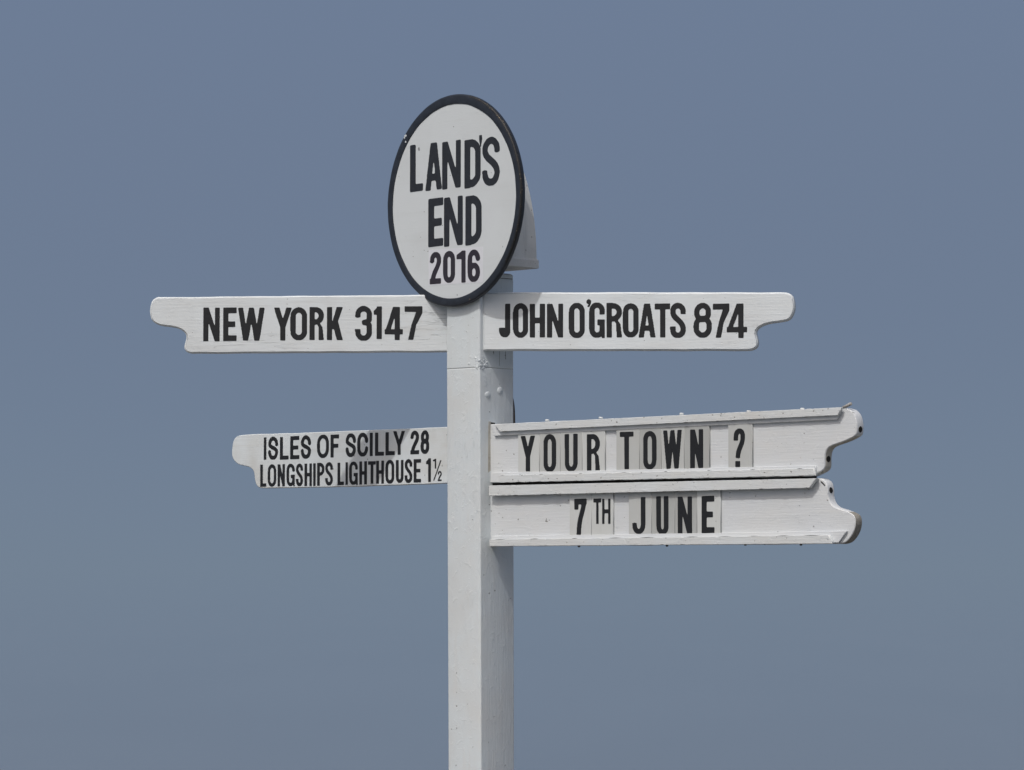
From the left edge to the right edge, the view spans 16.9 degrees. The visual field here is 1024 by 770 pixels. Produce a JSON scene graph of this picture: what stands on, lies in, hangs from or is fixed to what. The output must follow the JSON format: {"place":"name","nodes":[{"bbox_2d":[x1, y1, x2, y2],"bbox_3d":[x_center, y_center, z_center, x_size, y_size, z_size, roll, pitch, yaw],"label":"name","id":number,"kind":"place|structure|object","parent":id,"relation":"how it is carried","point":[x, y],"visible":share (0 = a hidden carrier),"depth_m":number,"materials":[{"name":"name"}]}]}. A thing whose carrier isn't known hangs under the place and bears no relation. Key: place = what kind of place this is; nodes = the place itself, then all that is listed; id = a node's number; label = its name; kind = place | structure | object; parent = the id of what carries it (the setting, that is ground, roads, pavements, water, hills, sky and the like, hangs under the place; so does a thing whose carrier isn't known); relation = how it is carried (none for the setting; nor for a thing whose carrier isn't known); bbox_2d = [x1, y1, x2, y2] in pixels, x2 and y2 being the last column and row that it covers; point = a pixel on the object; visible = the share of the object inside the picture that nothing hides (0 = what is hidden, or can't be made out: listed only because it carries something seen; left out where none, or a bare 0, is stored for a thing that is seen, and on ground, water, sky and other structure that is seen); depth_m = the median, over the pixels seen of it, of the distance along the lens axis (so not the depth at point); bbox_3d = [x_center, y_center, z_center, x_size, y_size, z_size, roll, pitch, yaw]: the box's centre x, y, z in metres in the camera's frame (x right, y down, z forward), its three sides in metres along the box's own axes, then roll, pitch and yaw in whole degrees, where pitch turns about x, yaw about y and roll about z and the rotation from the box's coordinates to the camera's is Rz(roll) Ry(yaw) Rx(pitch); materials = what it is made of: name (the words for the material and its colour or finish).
{"place":"outdoors","nodes":[
{"label":"outdoors","id":0,"kind":"place"},
{"bbox_2d":[150,94,863,769],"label":"signpost","id":1,"kind":"object","parent":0,"point":[460,222],"visible":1,"depth_m":10.66,"materials":[{"name":"white paint"}]},
{"bbox_2d":[518,434,539,471],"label":"letter tile","id":2,"kind":"object","parent":1,"relation":"on","point":[528,452],"visible":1,"depth_m":10.55,"materials":[{"name":"paint"}]},
{"bbox_2d":[540,433,559,471],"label":"letter tile","id":3,"kind":"object","parent":1,"relation":"on","point":[549,452],"visible":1,"depth_m":10.49,"materials":[{"name":"grey paint"}]},
{"bbox_2d":[560,431,581,470],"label":"letter tile","id":4,"kind":"object","parent":1,"relation":"on","point":[570,451],"visible":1,"depth_m":10.43,"materials":[{"name":"grey paint"}]},
{"bbox_2d":[570,494,591,534],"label":"letter tile","id":5,"kind":"object","parent":1,"relation":"on","point":[580,514],"visible":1,"depth_m":10.39,"materials":[{"name":"paint"}]},
{"bbox_2d":[582,431,605,470],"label":"letter tile","id":6,"kind":"object","parent":1,"relation":"on","point":[593,450],"visible":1,"depth_m":10.36,"materials":[{"name":"paint"}]},
{"bbox_2d":[592,493,613,534],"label":"letter tile","id":7,"kind":"object","parent":1,"relation":"on","point":[602,513],"visible":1,"depth_m":10.32,"materials":[{"name":"paint"}]},
{"bbox_2d":[616,429,639,469],"bbox_3d":[0.347,0.188,10.263,0.093,0.154,0.007,-3,-4,45],"label":"letter tile","id":8,"kind":"object","parent":1,"relation":"on","point":[627,450],"visible":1,"depth_m":10.26,"materials":[{"name":"grey paint"}]},
{"bbox_2d":[629,492,651,533],"bbox_3d":[0.382,0.382,10.217,0.092,0.150,0.006,-3,-4,45],"label":"letter tile","id":9,"kind":"object","parent":1,"relation":"on","point":[640,512],"visible":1,"depth_m":10.21,"materials":[{"name":"grey paint"}]},
{"bbox_2d":[639,428,661,469],"bbox_3d":[0.412,0.184,10.198,0.007,0.155,0.088,3,-4,-45],"label":"letter tile","id":10,"kind":"object","parent":1,"relation":"attached to","point":[650,448],"visible":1,"depth_m":10.20,"materials":[{"name":"paint"}]},
{"bbox_2d":[652,491,674,533],"bbox_3d":[0.448,0.378,10.152,0.092,0.150,0.006,-3,-4,45],"label":"letter tile","id":11,"kind":"object","parent":1,"relation":"on","point":[663,512],"visible":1,"depth_m":10.15,"materials":[{"name":"paint"}]},
{"bbox_2d":[661,427,683,468],"bbox_3d":[0.475,0.180,10.136,0.090,0.156,0.007,-3,-4,45],"label":"letter tile","id":12,"kind":"object","parent":1,"relation":"on","point":[672,441],"visible":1,"depth_m":10.13,"materials":[{"name":"grey paint"}]},
{"bbox_2d":[675,491,696,533],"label":"letter tile","id":13,"kind":"object","parent":1,"relation":"on","point":[685,511],"visible":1,"depth_m":10.09,"materials":[{"name":"paint"}]},
{"bbox_2d":[684,426,709,468],"bbox_3d":[0.542,0.177,10.068,0.097,0.157,0.006,-3,-4,45],"label":"letter tile","id":14,"kind":"object","parent":1,"relation":"on","point":[696,446],"visible":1,"depth_m":10.06,"materials":[{"name":"paint"}]},
{"bbox_2d":[697,490,721,532],"bbox_3d":[0.575,0.370,10.025,0.090,0.150,0.006,-3,-4,45],"label":"letter tile","id":15,"kind":"object","parent":1,"relation":"on","point":[709,511],"visible":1,"depth_m":10.02,"materials":[{"name":"paint"}]},
{"bbox_2d":[728,424,752,467],"bbox_3d":[0.661,0.170,9.949,0.091,0.158,0.006,-3,-4,45],"label":"letter tile","id":16,"kind":"object","parent":1,"relation":"on","point":[740,445],"visible":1,"depth_m":9.95,"materials":[{"name":"grey paint"}]},
{"bbox_2d":[0,570,1023,769],"bbox_3d":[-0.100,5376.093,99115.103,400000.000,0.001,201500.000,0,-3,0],"label":"sea","id":17,"kind":"structure","parent":0,"point":[613,669],"depth_m":2168.36,"materials":[{"name":"liquid"}]},
{"bbox_2d":[0,0,1023,569],"label":"sky","id":18,"kind":"structure","parent":0,"point":[861,162],"materials":[{"name":"blue"}]}
]}

